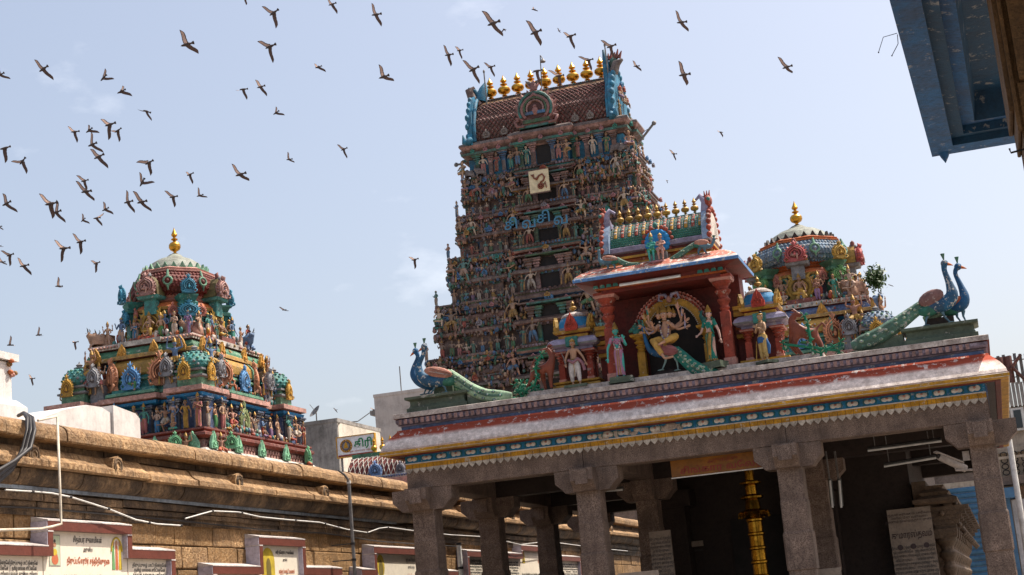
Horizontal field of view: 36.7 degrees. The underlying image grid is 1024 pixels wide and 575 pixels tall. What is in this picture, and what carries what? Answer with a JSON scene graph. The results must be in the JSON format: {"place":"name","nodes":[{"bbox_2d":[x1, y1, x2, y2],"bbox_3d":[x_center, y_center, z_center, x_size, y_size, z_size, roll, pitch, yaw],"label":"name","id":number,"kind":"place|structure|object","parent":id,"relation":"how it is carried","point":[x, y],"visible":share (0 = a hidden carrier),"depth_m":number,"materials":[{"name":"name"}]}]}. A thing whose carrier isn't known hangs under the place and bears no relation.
{"place":"outdoors","nodes":[
{"label":"outdoors","id":0,"kind":"place"},
{"bbox_2d":[0,145,10,162],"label":"pigeon","id":1,"kind":"object","parent":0,"point":[4,149],"visible":1,"depth_m":34.56,"materials":[{"name":"stone"}]},
{"bbox_2d":[2,193,17,211],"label":"pigeon","id":2,"kind":"object","parent":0,"point":[6,202],"visible":1,"depth_m":35.73,"materials":[{"name":"stone"}]},
{"bbox_2d":[11,157,27,173],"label":"pigeon","id":3,"kind":"object","parent":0,"point":[22,161],"visible":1,"depth_m":40.54,"materials":[{"name":"stone"}]},
{"bbox_2d":[18,258,31,274],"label":"pigeon","id":4,"kind":"object","parent":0,"point":[24,267],"visible":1,"depth_m":40.58,"materials":[{"name":"stone"}]},
{"bbox_2d":[35,60,53,79],"bbox_3d":[-10.395,-4.877,34.312,0.408,0.467,0.222,0,-13,-22],"label":"pigeon","id":5,"kind":"object","parent":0,"point":[42,68],"visible":1,"depth_m":34.32,"materials":[{"name":"stone"}]},
{"bbox_2d":[39,193,57,218],"bbox_3d":[-8.876,-1.596,29.602,0.277,0.484,0.291,5,-16,-40],"label":"pigeon","id":6,"kind":"object","parent":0,"point":[50,204],"visible":1,"depth_m":29.60,"materials":[{"name":"stone"}]},
{"bbox_2d":[55,200,65,222],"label":"pigeon","id":7,"kind":"object","parent":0,"point":[58,214],"visible":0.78,"depth_m":36.43,"materials":[{"name":"stone"}]},
{"bbox_2d":[55,240,70,261],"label":"pigeon","id":8,"kind":"object","parent":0,"point":[62,248],"visible":1,"depth_m":34.09,"materials":[{"name":"stone"}]},
{"bbox_2d":[72,233,85,253],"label":"pigeon","id":9,"kind":"object","parent":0,"point":[79,242],"visible":1,"depth_m":39.70,"materials":[{"name":"stone"}]},
{"bbox_2d":[76,181,94,200],"bbox_3d":[-8.982,-2.057,32.660,0.379,0.410,0.331,-9,-13,16],"label":"pigeon","id":10,"kind":"object","parent":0,"point":[84,190],"visible":1,"depth_m":32.56,"materials":[{"name":"stone"}]},
{"bbox_2d":[88,132,103,152],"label":"pigeon","id":11,"kind":"object","parent":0,"point":[92,144],"visible":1,"depth_m":36.16,"materials":[{"name":"stone"}]},
{"bbox_2d":[90,149,107,167],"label":"pigeon","id":12,"kind":"object","parent":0,"point":[100,159],"visible":1,"depth_m":33.80,"materials":[{"name":"stone"}]},
{"bbox_2d":[101,119,115,139],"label":"pigeon","id":13,"kind":"object","parent":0,"point":[108,124],"visible":1,"depth_m":33.54,"materials":[{"name":"stone"}]},
{"bbox_2d":[124,190,134,212],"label":"pigeon","id":14,"kind":"object","parent":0,"point":[129,204],"visible":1,"depth_m":38.96,"materials":[{"name":"stone"}]},
{"bbox_2d":[133,191,151,210],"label":"pigeon","id":15,"kind":"object","parent":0,"point":[141,201],"visible":1,"depth_m":33.94,"materials":[{"name":"stone"}]},
{"bbox_2d":[136,159,153,175],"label":"pigeon","id":16,"kind":"object","parent":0,"point":[147,162],"visible":1,"depth_m":38.76,"materials":[{"name":"stone"}]},
{"bbox_2d":[139,172,154,185],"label":"pigeon","id":17,"kind":"object","parent":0,"point":[143,182],"visible":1,"depth_m":38.83,"materials":[{"name":"stone"}]},
{"bbox_2d":[44,228,315,466],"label":"shrine tower","id":18,"kind":"structure","parent":0,"point":[182,365],"depth_m":36.56,"materials":[{"name":"multicoloured paint"}]},
{"bbox_2d":[180,30,198,53],"bbox_3d":[-5.817,-4.483,27.949,0.379,0.408,0.192,4,-16,-37],"label":"pigeon","id":19,"kind":"object","parent":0,"point":[187,44],"visible":1,"depth_m":27.91,"materials":[{"name":"stone"}]},
{"bbox_2d":[232,164,248,180],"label":"pigeon","id":20,"kind":"object","parent":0,"point":[241,175],"visible":1,"depth_m":34.04,"materials":[{"name":"stone"}]},
{"bbox_2d":[255,80,266,95],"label":"pigeon","id":21,"kind":"object","parent":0,"point":[261,87],"visible":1,"depth_m":44.33,"materials":[{"name":"stone"}]},
{"bbox_2d":[257,41,276,61],"bbox_3d":[-5.058,-4.914,32.037,0.445,0.493,0.207,-9,-13,16],"label":"pigeon","id":22,"kind":"object","parent":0,"point":[268,46],"visible":1,"depth_m":31.99,"materials":[{"name":"stone"}]},
{"bbox_2d":[262,6,278,27],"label":"pigeon","id":23,"kind":"object","parent":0,"point":[273,13],"visible":1,"depth_m":34.45,"materials":[{"name":"stone"}]},
{"bbox_2d":[372,4,381,25],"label":"pigeon","id":24,"kind":"object","parent":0,"point":[375,14],"visible":1,"depth_m":37.19,"materials":[{"name":"stone"}]},
{"bbox_2d":[379,65,393,80],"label":"pigeon","id":25,"kind":"object","parent":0,"point":[383,76],"visible":1,"depth_m":34.20,"materials":[{"name":"stone"}]},
{"bbox_2d":[444,45,453,65],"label":"pigeon","id":26,"kind":"object","parent":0,"point":[448,55],"visible":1,"depth_m":42.37,"materials":[{"name":"stone"}]},
{"bbox_2d":[463,60,479,83],"bbox_3d":[-0.853,-4.653,33.062,0.337,0.542,0.214,-2,-13,-16],"label":"pigeon","id":27,"kind":"object","parent":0,"point":[472,69],"visible":1,"depth_m":33.07,"materials":[{"name":"stone"}]},
{"bbox_2d":[482,11,502,35],"bbox_3d":[-0.316,-4.854,28.148,0.390,0.468,0.220,0,-14,-24],"label":"pigeon","id":28,"kind":"object","parent":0,"point":[492,22],"visible":1,"depth_m":28.14,"materials":[{"name":"stone"}]},
{"bbox_2d":[0,0,1023,426],"label":"sky","id":29,"kind":"structure","parent":0,"point":[327,238],"materials":[{"name":"blue"}]},
{"bbox_2d":[526,20,541,45],"bbox_3d":[0.503,-5.112,30.750,0.327,0.491,0.270,4,-16,-38],"label":"pigeon","id":30,"kind":"object","parent":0,"point":[534,31],"visible":1,"depth_m":30.73,"materials":[{"name":"stone"}]},
{"bbox_2d":[548,70,563,87],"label":"pigeon","id":31,"kind":"object","parent":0,"point":[558,76],"visible":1,"depth_m":42.01,"materials":[{"name":"stone"}]},
{"bbox_2d":[563,32,575,48],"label":"pigeon","id":32,"kind":"object","parent":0,"point":[570,37],"visible":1,"depth_m":37.70,"materials":[{"name":"stone"}]},
{"bbox_2d":[601,40,616,58],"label":"pigeon","id":33,"kind":"object","parent":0,"point":[610,46],"visible":1,"depth_m":37.75,"materials":[{"name":"stone"}]},
{"bbox_2d":[675,10,688,31],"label":"pigeon","id":34,"kind":"object","parent":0,"point":[681,22],"visible":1,"depth_m":36.55,"materials":[{"name":"stone"}]},
{"bbox_2d":[678,61,690,85],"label":"pigeon","id":35,"kind":"object","parent":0,"point":[683,74],"visible":1,"depth_m":31.88,"materials":[{"name":"stone"}]},
{"bbox_2d":[778,57,792,72],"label":"pigeon","id":36,"kind":"object","parent":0,"point":[786,66],"visible":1,"depth_m":36.47,"materials":[{"name":"stone"}]},
{"bbox_2d":[742,202,905,355],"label":"shrine tower","id":37,"kind":"structure","parent":0,"point":[813,274],"depth_m":46.73,"materials":[{"name":"multicoloured paint"}]},
{"bbox_2d":[863,262,888,296],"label":"wild sapling","id":38,"kind":"object","parent":37,"relation":"on","point":[875,279],"visible":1,"depth_m":46.10,"materials":[{"name":"green plant"}]},
{"bbox_2d":[997,381,1023,574],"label":"corner building","id":39,"kind":"structure","parent":0,"point":[1017,412],"depth_m":47.10,"materials":[{"name":"blue"}]},
{"bbox_2d":[995,353,1023,383],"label":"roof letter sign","id":40,"kind":"object","parent":39,"relation":"attached to","point":[1008,364],"visible":0.41,"depth_m":49.83,"materials":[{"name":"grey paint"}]},
{"bbox_2d":[1010,407,1023,430],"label":"window","id":41,"kind":"structure","parent":39,"relation":"in","point":[1018,413],"depth_m":47.47,"materials":[{"name":"grey glass"}]},
{"label":"ground","id":42,"kind":"structure","parent":0,"visible":0},
{"bbox_2d":[0,416,640,574],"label":"temple wall","id":43,"kind":"structure","parent":42,"relation":"on","point":[128,475],"depth_m":22.46,"materials":[{"name":"stone"}]},
{"bbox_2d":[0,411,36,482],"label":"cable bundle","id":44,"kind":"object","parent":43,"relation":"on","point":[28,437],"visible":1,"depth_m":17.67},
{"bbox_2d":[0,415,61,530],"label":"water pipe","id":45,"kind":"object","parent":43,"relation":"attached to","point":[59,483],"visible":1,"depth_m":18.23,"materials":[{"name":"beige plastic"}]},
{"bbox_2d":[29,405,140,437],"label":"plastered parapet","id":46,"kind":"structure","parent":43,"relation":"on","point":[113,419],"depth_m":22.58,"materials":[{"name":"paint"}]},
{"bbox_2d":[0,351,27,419],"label":"roof pillar","id":47,"kind":"structure","parent":46,"relation":"on","point":[10,407],"depth_m":21.08,"materials":[{"name":"white paint"}]},
{"bbox_2d":[0,517,175,574],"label":"inscription board","id":48,"kind":"object","parent":43,"relation":"attached to","point":[76,547],"visible":1,"depth_m":19.10,"materials":[{"name":"beige stone"}]},
{"bbox_2d":[5,489,182,526],"bbox_3d":[-5.280,2.793,19.416,0.320,0.334,3.977,-9,-13,16],"label":"conduit","id":49,"kind":"object","parent":43,"relation":"attached to","point":[102,507],"visible":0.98,"depth_m":19.20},
{"bbox_2d":[0,506,456,546],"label":"electric cable","id":50,"kind":"object","parent":43,"relation":"attached to","point":[196,522],"visible":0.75,"depth_m":21.92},
{"bbox_2d":[198,534,342,574],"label":"inscription board","id":51,"kind":"object","parent":43,"relation":"attached to","point":[273,555],"visible":1,"depth_m":24.00,"materials":[{"name":"beige stone"}]},
{"bbox_2d":[331,470,356,574],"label":"wall lamp post","id":52,"kind":"object","parent":43,"relation":"attached to","point":[352,543],"depth_m":26.18,"materials":[{"name":"metal"}]},
{"bbox_2d":[349,544,457,574],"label":"inscription board","id":53,"kind":"object","parent":43,"relation":"attached to","point":[386,560],"visible":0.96,"depth_m":28.47,"materials":[{"name":"beige stone"}]},
{"bbox_2d":[185,510,624,550],"bbox_3d":[-0.673,5.468,33.643,0.320,0.209,26.321,-9,-13,16],"label":"conduit","id":54,"kind":"object","parent":43,"relation":"attached to","point":[281,519],"visible":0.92,"depth_m":25.53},
{"bbox_2d":[456,542,463,574],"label":"drain pipe","id":55,"kind":"object","parent":43,"relation":"attached to","point":[459,557],"visible":1,"depth_m":30.97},
{"bbox_2d":[456,544,581,574],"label":"inscription board","id":56,"kind":"object","parent":43,"relation":"attached to","point":[523,560],"visible":0.58,"depth_m":36.32,"materials":[{"name":"beige stone"}]},
{"bbox_2d":[304,418,380,471],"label":"stair tower","id":57,"kind":"structure","parent":42,"relation":"on","point":[321,435],"depth_m":67.66,"materials":[{"name":"beige paint"}]},
{"bbox_2d":[310,405,318,420],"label":"satellite dish","id":58,"kind":"object","parent":57,"relation":"on","point":[314,411],"visible":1,"depth_m":68.43,"materials":[{"name":"grey paint"}]},
{"bbox_2d":[336,433,376,470],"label":"shop signboard","id":59,"kind":"object","parent":57,"relation":"attached to","point":[348,446],"visible":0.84,"depth_m":56.25,"materials":[{"name":"white plastic"}]},
{"bbox_2d":[348,435,406,482],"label":"barrel roof shrine","id":60,"kind":"object","parent":42,"relation":"on","point":[373,463],"visible":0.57,"depth_m":47.36,"materials":[{"name":"multicoloured paint"}]},
{"bbox_2d":[370,366,433,443],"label":"white block","id":61,"kind":"structure","parent":42,"relation":"on","point":[389,405],"depth_m":80.86,"materials":[{"name":"grey paint"}]},
{"bbox_2d":[424,49,665,519],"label":"gateway tower","id":62,"kind":"structure","parent":42,"relation":"on","point":[514,291],"depth_m":87.42,"materials":[{"name":"stone"}]},
{"bbox_2d":[505,210,567,229],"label":"neon letters","id":63,"kind":"object","parent":62,"relation":"attached to","point":[529,221],"visible":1,"depth_m":85.85,"materials":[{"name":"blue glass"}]},
{"bbox_2d":[528,168,550,194],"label":"emblem board","id":64,"kind":"object","parent":62,"relation":"attached to","point":[539,182],"visible":1,"depth_m":87.01,"materials":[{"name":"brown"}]},
{"bbox_2d":[536,144,550,163],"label":"doorway","id":65,"kind":"structure","parent":62,"relation":"in","point":[543,152],"depth_m":88.55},
{"bbox_2d":[538,175,556,200],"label":"doorway","id":66,"kind":"structure","parent":62,"relation":"in","point":[542,196],"depth_m":88.01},
{"bbox_2d":[539,213,558,241],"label":"doorway","id":67,"kind":"structure","parent":62,"relation":"in","point":[549,233],"depth_m":87.03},
{"bbox_2d":[540,256,560,288],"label":"doorway","id":68,"kind":"structure","parent":62,"relation":"in","point":[552,279],"depth_m":85.95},
{"bbox_2d":[541,304,560,341],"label":"doorway","id":69,"kind":"structure","parent":62,"relation":"in","point":[552,309],"depth_m":84.81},
{"bbox_2d":[545,359,559,389],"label":"doorway","id":70,"kind":"structure","parent":62,"relation":"in","point":[556,380],"depth_m":83.53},
{"bbox_2d":[636,121,655,144],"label":"floodlight","id":71,"kind":"object","parent":62,"relation":"attached to","point":[647,131],"visible":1,"depth_m":87.78,"materials":[{"name":"grey paint"}]},
{"bbox_2d":[379,315,1017,574],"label":"pavilion","id":72,"kind":"structure","parent":42,"relation":"on","point":[552,459],"depth_m":24.41,"materials":[{"name":"stone"}]},
{"bbox_2d":[410,343,460,394],"bbox_3d":[-1.238,1.373,26.038,1.036,1.011,0.236,-9,-13,16],"label":"peacock statue","id":73,"kind":"object","parent":72,"relation":"on","point":[415,350],"visible":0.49,"depth_m":26.09,"materials":[{"name":"blue paint"}]},
{"bbox_2d":[415,338,511,401],"bbox_3d":[-0.824,1.364,25.644,1.669,1.252,0.260,-9,-13,16],"label":"peacock statue","id":74,"kind":"object","parent":72,"relation":"on","point":[433,377],"visible":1,"depth_m":25.62,"materials":[{"name":"multicoloured paint"}]},
{"bbox_2d":[513,379,543,397],"bbox_3d":[0.245,1.643,25.344,0.558,0.364,0.136,-9,-13,16],"label":"foliage scroll","id":75,"kind":"object","parent":72,"relation":"on","point":[530,390],"visible":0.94,"depth_m":25.30,"materials":[{"name":"green paint"}]},
{"bbox_2d":[511,343,556,394],"bbox_3d":[0.358,1.345,25.274,0.820,0.805,0.282,-9,-13,16],"label":"beast statue","id":76,"kind":"object","parent":72,"relation":"on","point":[542,370],"visible":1,"depth_m":25.20,"materials":[{"name":"red paint"}]},
{"bbox_2d":[559,338,588,387],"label":"deity statue","id":77,"kind":"object","parent":72,"relation":"on","point":[574,361],"visible":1,"depth_m":25.02,"materials":[{"name":"grey"}]},
{"bbox_2d":[548,301,604,388],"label":"corner pavilion","id":78,"kind":"structure","parent":72,"relation":"on","point":[578,327],"depth_m":25.39,"materials":[{"name":"paint"}]},
{"bbox_2d":[606,322,634,384],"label":"deity statue","id":79,"kind":"object","parent":72,"relation":"on","point":[616,340],"visible":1,"depth_m":24.78,"materials":[{"name":"pink paint"}]},
{"bbox_2d":[618,570,658,574],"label":"notice board","id":80,"kind":"object","parent":72,"relation":"attached to","point":[653,572],"visible":1,"depth_m":24.11,"materials":[{"name":"paper"}]},
{"bbox_2d":[649,530,674,574],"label":"notice board","id":81,"kind":"object","parent":72,"relation":"attached to","point":[662,557],"visible":0.98,"depth_m":26.99,"materials":[{"name":"stone"}]},
{"bbox_2d":[572,190,753,381],"bbox_3d":[2.517,0.047,25.252,2.710,3.024,1.590,-9,-13,16],"label":"rooftop shrine","id":82,"kind":"object","parent":72,"relation":"on","point":[713,276],"visible":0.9,"depth_m":25.10,"materials":[{"name":"red paint"}]},
{"bbox_2d":[595,247,640,268],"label":"peacock statue","id":83,"kind":"object","parent":82,"relation":"on","point":[607,260],"visible":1,"depth_m":24.95,"materials":[{"name":"white paint"}]},
{"bbox_2d":[619,275,680,285],"bbox_3d":[2.210,-0.111,24.754,1.000,0.046,0.056,-9,-13,16],"label":"tube lamp","id":84,"kind":"object","parent":82,"relation":"attached to","point":[650,280],"visible":1,"depth_m":24.73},
{"bbox_2d":[641,222,673,262],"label":"deity couple statue","id":85,"kind":"object","parent":82,"relation":"on","point":[655,240],"visible":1,"depth_m":24.95,"materials":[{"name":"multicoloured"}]},
{"bbox_2d":[670,235,717,258],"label":"peacock statue","id":86,"kind":"object","parent":82,"relation":"on","point":[703,244],"visible":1,"depth_m":24.57,"materials":[{"name":"white paint"}]},
{"bbox_2d":[638,323,718,377],"bbox_3d":[2.660,1.014,24.607,1.261,1.085,0.296,-11,-14,25],"label":"peacock statue","id":87,"kind":"object","parent":72,"relation":"on","point":[687,361],"visible":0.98,"depth_m":24.52,"materials":[{"name":"green paint"}]},
{"bbox_2d":[638,302,689,358],"bbox_3d":[2.440,0.700,24.715,0.856,0.954,0.401,-9,-13,16],"label":"deity statue","id":88,"kind":"object","parent":87,"relation":"on","point":[666,328],"visible":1,"depth_m":24.76,"materials":[{"name":"yellow"}]},
{"bbox_2d":[696,305,728,368],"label":"deity statue","id":89,"kind":"object","parent":72,"relation":"on","point":[713,360],"visible":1,"depth_m":24.37,"materials":[{"name":"paint"}]},
{"bbox_2d":[670,451,762,478],"bbox_3d":[3.462,2.782,24.461,1.940,0.285,0.047,-9,-13,16],"label":"name board","id":90,"kind":"object","parent":72,"relation":"hanging from","point":[717,464],"visible":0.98,"depth_m":24.52,"materials":[{"name":"red"}]},
{"bbox_2d":[738,470,770,574],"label":"brass flagstaff","id":91,"kind":"object","parent":72,"relation":"on","point":[753,513],"visible":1,"depth_m":26.57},
{"bbox_2d":[733,276,789,362],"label":"corner pavilion","id":92,"kind":"structure","parent":72,"relation":"on","point":[767,303],"depth_m":24.54,"materials":[{"name":"paint"}]},
{"bbox_2d":[753,311,778,364],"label":"deity statue","id":93,"kind":"object","parent":72,"relation":"on","point":[764,346],"visible":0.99,"depth_m":24.13,"materials":[{"name":"yellow"}]},
{"bbox_2d":[779,308,844,355],"bbox_3d":[4.659,0.705,24.014,1.007,0.857,0.282,-9,-13,16],"label":"beast statue","id":94,"kind":"object","parent":72,"relation":"on","point":[797,331],"visible":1,"depth_m":24.00,"materials":[{"name":"red paint"}]},
{"bbox_2d":[825,451,834,507],"bbox_3d":[5.338,3.226,25.959,0.090,0.953,0.090,1,-14,-28],"label":"tube light","id":95,"kind":"object","parent":72,"relation":"hanging from","point":[831,494],"visible":1,"depth_m":25.91,"materials":[{"name":"grey paint"}]},
{"bbox_2d":[819,567,841,574],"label":"notice board","id":96,"kind":"object","parent":72,"relation":"attached to","point":[832,571],"visible":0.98,"depth_m":23.84,"materials":[{"name":"paper"}]},
{"bbox_2d":[834,451,842,507],"bbox_3d":[5.480,3.221,25.919,0.094,0.952,0.104,-9,-13,16],"label":"tube light","id":97,"kind":"object","parent":72,"relation":"hanging from","point":[839,484],"visible":1,"depth_m":25.88,"materials":[{"name":"grey paint"}]},
{"bbox_2d":[851,253,957,349],"bbox_3d":[5.971,0.221,23.664,1.686,1.317,0.235,-8,-13,14],"label":"peacock statue","id":98,"kind":"object","parent":72,"relation":"on","point":[932,302],"visible":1,"depth_m":23.54,"materials":[{"name":"green paint"}]},
{"bbox_2d":[868,430,941,451],"bbox_3d":[6.266,2.313,24.770,1.160,0.519,0.104,-9,-13,16],"label":"tube light","id":99,"kind":"object","parent":72,"relation":"hanging from","point":[905,444],"visible":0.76,"depth_m":24.70,"materials":[{"name":"grey paint"}]},
{"bbox_2d":[884,431,935,467],"bbox_3d":[6.562,2.677,25.567,0.852,0.519,0.104,-9,-13,16],"label":"tube light","id":100,"kind":"object","parent":72,"relation":"hanging from","point":[909,460],"visible":0.97,"depth_m":25.51,"materials":[{"name":"grey paint"}]},
{"bbox_2d":[886,506,939,574],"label":"notice board","id":101,"kind":"object","parent":72,"relation":"attached to","point":[913,544],"visible":1,"depth_m":27.67,"materials":[{"name":"paper"}]},
{"bbox_2d":[922,257,969,321],"bbox_3d":[6.651,0.062,23.748,0.761,1.024,0.210,-9,-13,16],"label":"peacock statue","id":102,"kind":"object","parent":72,"relation":"on","point":[961,305],"visible":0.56,"depth_m":23.61,"materials":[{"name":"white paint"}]},
{"bbox_2d":[933,451,972,471],"bbox_3d":[6.799,2.687,23.849,0.553,0.357,0.208,-3,-12,-8],"label":"security camera","id":103,"kind":"object","parent":72,"relation":"attached to","point":[957,464],"visible":1,"depth_m":23.80,"materials":[{"name":"white"}]},
{"bbox_2d":[962,451,969,460],"bbox_3d":[6.877,2.548,23.378,0.100,0.140,0.050,-9,-13,16],"label":"junction box","id":104,"kind":"object","parent":72,"relation":"attached to","point":[966,456],"visible":1,"depth_m":23.36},
{"bbox_2d":[661,451,934,574],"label":"hall","id":105,"kind":"structure","parent":42,"relation":"on","point":[707,509],"depth_m":28.64,"materials":[{"name":"stone"}]},
{"bbox_2d":[691,540,703,551],"bbox_3d":[3.441,4.840,28.839,0.280,0.202,0.035,-9,-13,16],"label":"notice board","id":106,"kind":"object","parent":105,"relation":"attached to","point":[696,543],"visible":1,"depth_m":28.83,"materials":[{"name":"paper"}]},
{"bbox_2d":[730,514,788,574],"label":"doorway","id":107,"kind":"structure","parent":105,"relation":"in","point":[773,529],"depth_m":28.69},
{"bbox_2d":[911,481,979,574],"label":"carved side shrine","id":108,"kind":"object","parent":42,"relation":"on","point":[955,524],"visible":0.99,"depth_m":27.78,"materials":[{"name":"beige stone"}]},
{"bbox_2d":[934,473,987,574],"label":"rolling shutter","id":109,"kind":"object","parent":42,"relation":"on","point":[961,487],"visible":0.18,"depth_m":43.78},
{"bbox_2d":[987,0,1023,167],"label":"stone post","id":110,"kind":"object","parent":42,"relation":"on","point":[1006,17],"visible":1,"depth_m":9.65,"materials":[{"name":"stone"}]},
{"bbox_2d":[890,0,1014,162],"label":"blue canopy","id":111,"kind":"object","parent":110,"relation":"attached to","point":[949,52],"visible":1,"depth_m":12.51,"materials":[{"name":"metal"}]},
{"bbox_2d":[1007,439,1023,549],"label":"street pole","id":112,"kind":"object","parent":42,"relation":"on","point":[1015,480],"visible":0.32,"depth_m":37.74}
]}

